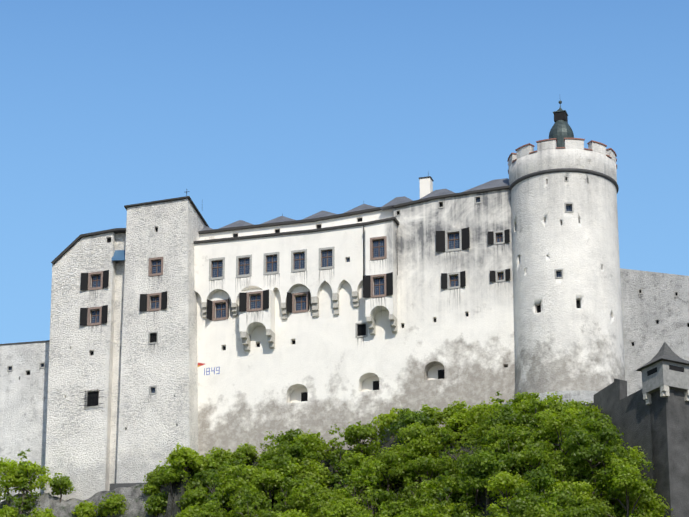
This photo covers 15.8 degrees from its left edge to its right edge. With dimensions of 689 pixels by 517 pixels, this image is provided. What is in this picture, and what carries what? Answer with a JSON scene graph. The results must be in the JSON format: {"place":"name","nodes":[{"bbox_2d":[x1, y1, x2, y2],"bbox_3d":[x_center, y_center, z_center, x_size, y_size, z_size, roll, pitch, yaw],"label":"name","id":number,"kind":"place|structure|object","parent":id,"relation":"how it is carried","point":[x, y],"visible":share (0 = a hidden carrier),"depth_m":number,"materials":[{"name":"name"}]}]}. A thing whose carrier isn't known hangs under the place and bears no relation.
{"place":"outdoors","nodes":[
{"label":"outdoors","id":0,"kind":"place"},
{"bbox_2d":[0,403,629,516],"bbox_3d":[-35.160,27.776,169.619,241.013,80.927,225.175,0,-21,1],"label":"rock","id":1,"kind":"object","parent":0,"point":[135,496],"depth_m":256.90,"materials":[{"name":"grey stone"}]},
{"bbox_2d":[0,342,49,501],"bbox_3d":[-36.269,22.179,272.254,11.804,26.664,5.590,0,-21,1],"label":"curtain wall","id":2,"kind":"structure","parent":1,"relation":"on","point":[23,409],"depth_m":272.94,"materials":[{"name":"white paint"}]},
{"bbox_2d":[0,340,49,344],"bbox_3d":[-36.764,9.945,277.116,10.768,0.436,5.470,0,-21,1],"label":"wall coping","id":3,"kind":"object","parent":2,"relation":"on","point":[25,342],"visible":0.11,"depth_m":275.40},
{"bbox_2d":[44,232,115,500],"bbox_3d":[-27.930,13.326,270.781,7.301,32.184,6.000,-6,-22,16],"label":"building","id":4,"kind":"structure","parent":1,"relation":"on","point":[77,444],"depth_m":268.03,"materials":[{"name":"paint"}]},
{"bbox_2d":[51,228,125,263],"bbox_3d":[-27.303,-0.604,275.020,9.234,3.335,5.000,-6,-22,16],"label":"roof verge","id":5,"kind":"structure","parent":4,"relation":"on","point":[79,237],"depth_m":273.43,"materials":[{"name":"grey metal"}]},
{"bbox_2d":[115,233,125,249],"bbox_3d":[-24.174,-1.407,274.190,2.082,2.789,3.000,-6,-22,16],"label":"wall","id":6,"kind":"structure","parent":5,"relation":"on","point":[120,241],"depth_m":272.86,"materials":[{"name":"paint"}]},
{"bbox_2d":[111,250,124,260],"bbox_3d":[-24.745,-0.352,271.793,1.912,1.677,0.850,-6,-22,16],"label":"shaft skylight","id":7,"kind":"object","parent":4,"relation":"attached to","point":[119,255],"visible":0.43,"depth_m":271.74,"materials":[{"name":"blue glass"}]},
{"bbox_2d":[109,260,124,488],"bbox_3d":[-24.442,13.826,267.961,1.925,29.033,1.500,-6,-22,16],"label":"wall strip","id":8,"kind":"object","parent":1,"relation":"on","point":[119,296],"visible":0.25,"depth_m":267.97,"materials":[{"name":"paint"}]},
{"bbox_2d":[109,483,143,490],"bbox_3d":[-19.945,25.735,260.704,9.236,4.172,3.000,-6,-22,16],"label":"tower plinth","id":9,"kind":"structure","parent":1,"relation":"on","point":[114,486],"depth_m":260.94,"materials":[{"name":"stone"}]},
{"bbox_2d":[116,199,205,482],"bbox_3d":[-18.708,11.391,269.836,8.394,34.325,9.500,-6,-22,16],"label":"tall tower","id":10,"kind":"structure","parent":1,"relation":"on","point":[151,436],"depth_m":265.86,"materials":[{"name":"paint"}]},
{"bbox_2d":[124,196,208,226],"bbox_3d":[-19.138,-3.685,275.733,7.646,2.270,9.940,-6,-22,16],"label":"roof edge","id":11,"kind":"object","parent":10,"relation":"on","point":[173,199],"depth_m":271.95,"materials":[{"name":"grey"}]},
{"bbox_2d":[0,391,672,516],"bbox_3d":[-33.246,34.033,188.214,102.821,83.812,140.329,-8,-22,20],"label":"trees","id":12,"kind":"object","parent":1,"relation":"on","point":[492,422],"depth_m":243.18,"materials":[{"name":"green plant"}]},
{"bbox_2d":[197,189,514,457],"bbox_3d":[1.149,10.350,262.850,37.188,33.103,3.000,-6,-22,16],"label":"wall","id":13,"kind":"structure","parent":1,"relation":"on","point":[329,361],"depth_m":261.44,"materials":[{"name":"paint"}]},
{"bbox_2d":[198,363,219,374],"bbox_3d":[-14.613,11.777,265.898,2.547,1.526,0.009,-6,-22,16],"label":"painted date","id":14,"kind":"object","parent":13,"relation":"attached to","point":[200,364],"visible":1,"depth_m":265.78,"materials":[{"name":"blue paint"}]},
{"bbox_2d":[239,289,274,335],"bbox_3d":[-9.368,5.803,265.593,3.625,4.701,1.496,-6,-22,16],"label":"bay window","id":15,"kind":"structure","parent":13,"relation":"attached to","point":[249,322],"depth_m":264.77,"materials":[{"name":"paint"}]},
{"bbox_2d":[194,222,363,243],"bbox_3d":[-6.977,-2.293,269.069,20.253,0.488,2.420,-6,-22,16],"label":"eave","id":16,"kind":"object","parent":13,"relation":"attached to","point":[280,233],"visible":0.2,"depth_m":267.87,"materials":[{"name":"grey"}]},
{"bbox_2d":[194,225,364,303],"bbox_3d":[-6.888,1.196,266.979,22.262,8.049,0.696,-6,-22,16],"label":"arcade wall","id":17,"kind":"structure","parent":13,"relation":"attached to","point":[346,242],"depth_m":266.71,"materials":[{"name":"paint"}]},
{"bbox_2d":[199,209,393,239],"bbox_3d":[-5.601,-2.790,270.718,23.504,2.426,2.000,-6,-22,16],"label":"attic wall","id":18,"kind":"structure","parent":13,"relation":"attached to","point":[367,217],"depth_m":269.39,"materials":[{"name":"paint"}]},
{"bbox_2d":[198,207,380,233],"bbox_3d":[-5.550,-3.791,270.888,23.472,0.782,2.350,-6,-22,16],"label":"eave","id":19,"kind":"object","parent":18,"relation":"attached to","point":[291,222],"visible":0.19,"depth_m":269.81,"materials":[{"name":"grey"}]},
{"bbox_2d":[200,178,508,230],"bbox_3d":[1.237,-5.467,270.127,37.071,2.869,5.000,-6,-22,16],"label":"hipped roofs","id":20,"kind":"object","parent":18,"relation":"on","point":[439,192],"visible":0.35,"depth_m":267.76,"materials":[{"name":"metal"}]},
{"bbox_2d":[282,173,428,274],"bbox_3d":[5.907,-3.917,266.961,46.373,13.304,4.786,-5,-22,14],"label":"rods and pipes","id":21,"kind":"object","parent":20,"relation":"on","point":[363,244],"visible":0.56,"depth_m":264.37,"materials":[{"name":"black metal"}]},
{"bbox_2d":[419,176,433,197],"bbox_3d":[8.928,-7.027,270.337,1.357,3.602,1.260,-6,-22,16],"label":"chimney","id":22,"kind":"object","parent":20,"relation":"on","point":[426,185],"visible":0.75,"depth_m":270.17,"materials":[{"name":"paint"}]},
{"bbox_2d":[365,220,396,318],"bbox_3d":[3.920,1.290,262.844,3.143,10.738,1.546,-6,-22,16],"label":"oriel","id":23,"kind":"object","parent":13,"relation":"attached to","point":[388,229],"visible":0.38,"depth_m":262.32,"materials":[{"name":"paint"}]},
{"bbox_2d":[364,217,398,224],"bbox_3d":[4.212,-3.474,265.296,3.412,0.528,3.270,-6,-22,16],"label":"roof edge","id":24,"kind":"object","parent":23,"relation":"attached to","point":[396,221],"visible":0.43,"depth_m":263.91,"materials":[{"name":"grey"}]},
{"bbox_2d":[393,185,509,207],"bbox_3d":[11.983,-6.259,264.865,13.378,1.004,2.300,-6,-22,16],"label":"eave","id":25,"kind":"object","parent":13,"relation":"attached to","point":[451,195],"visible":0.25,"depth_m":264.02,"materials":[{"name":"grey"}]},
{"bbox_2d":[502,390,598,412],"bbox_3d":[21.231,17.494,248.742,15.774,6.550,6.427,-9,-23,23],"label":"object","id":26,"kind":"structure","parent":1,"relation":"on","point":[580,395],"depth_m":246.44,"materials":[{"name":"grey paint"}]},
{"bbox_2d":[509,148,624,398],"bbox_3d":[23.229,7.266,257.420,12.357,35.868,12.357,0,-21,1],"label":"round tower","id":27,"kind":"structure","parent":1,"relation":"on","point":[563,342],"depth_m":254.80,"materials":[{"name":"paint"}]},
{"bbox_2d":[549,101,573,146],"bbox_3d":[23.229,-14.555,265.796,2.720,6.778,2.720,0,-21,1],"label":"cupola","id":28,"kind":"object","parent":27,"relation":"on","point":[560,130],"visible":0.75,"depth_m":264.52,"materials":[{"name":"green metal"}]},
{"bbox_2d":[507,138,616,173],"bbox_3d":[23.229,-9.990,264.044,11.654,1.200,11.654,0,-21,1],"label":"battlements","id":29,"kind":"object","parent":27,"relation":"on","point":[551,143],"visible":0.42,"depth_m":259.61,"materials":[{"name":"paint"}]},
{"bbox_2d":[509,168,618,192],"bbox_3d":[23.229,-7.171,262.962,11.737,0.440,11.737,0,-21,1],"label":"cornice ring","id":30,"kind":"object","parent":27,"relation":"on","point":[533,174],"visible":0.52,"depth_m":258.37,"materials":[{"name":"stone"}]},
{"bbox_2d":[594,378,673,516],"bbox_3d":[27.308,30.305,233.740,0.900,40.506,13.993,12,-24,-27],"label":"bastion wall","id":31,"kind":"structure","parent":1,"relation":"on","point":[629,415],"depth_m":237.40,"materials":[{"name":"stone"}]},
{"bbox_2d":[636,342,688,404],"bbox_3d":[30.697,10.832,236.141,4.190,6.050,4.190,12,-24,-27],"label":"corner turret","id":32,"kind":"object","parent":31,"relation":"attached to","point":[664,369],"visible":0.96,"depth_m":234.78,"materials":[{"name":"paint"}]},
{"bbox_2d":[620,268,688,395],"bbox_3d":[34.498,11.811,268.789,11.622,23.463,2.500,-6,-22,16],"label":"wall","id":33,"kind":"structure","parent":1,"relation":"on","point":[642,314],"depth_m":269.65,"materials":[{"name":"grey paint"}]},
{"bbox_2d":[650,389,688,516],"bbox_3d":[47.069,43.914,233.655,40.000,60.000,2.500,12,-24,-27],"label":"bastion wall","id":34,"kind":"structure","parent":1,"relation":"on","point":[676,445],"depth_m":232.54,"materials":[{"name":"stone"}]},
{"bbox_2d":[0,0,688,343],"label":"sky","id":35,"kind":"structure","parent":0,"point":[260,111],"materials":[{"name":"blue"}]},
{"bbox_2d":[7,176,688,429],"bbox_3d":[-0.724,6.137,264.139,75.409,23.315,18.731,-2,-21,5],"label":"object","id":36,"kind":"object","parent":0,"point":[445,242],"visible":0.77,"depth_m":265.12,"materials":[{"name":"brown glass"}]},
{"bbox_2d":[8,209,674,372],"bbox_3d":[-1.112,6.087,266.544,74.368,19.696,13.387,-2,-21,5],"label":"windows","id":37,"kind":"structure","parent":36,"relation":"attached to","point":[301,275],"depth_m":264.95,"materials":[{"name":"grey"}]}
]}

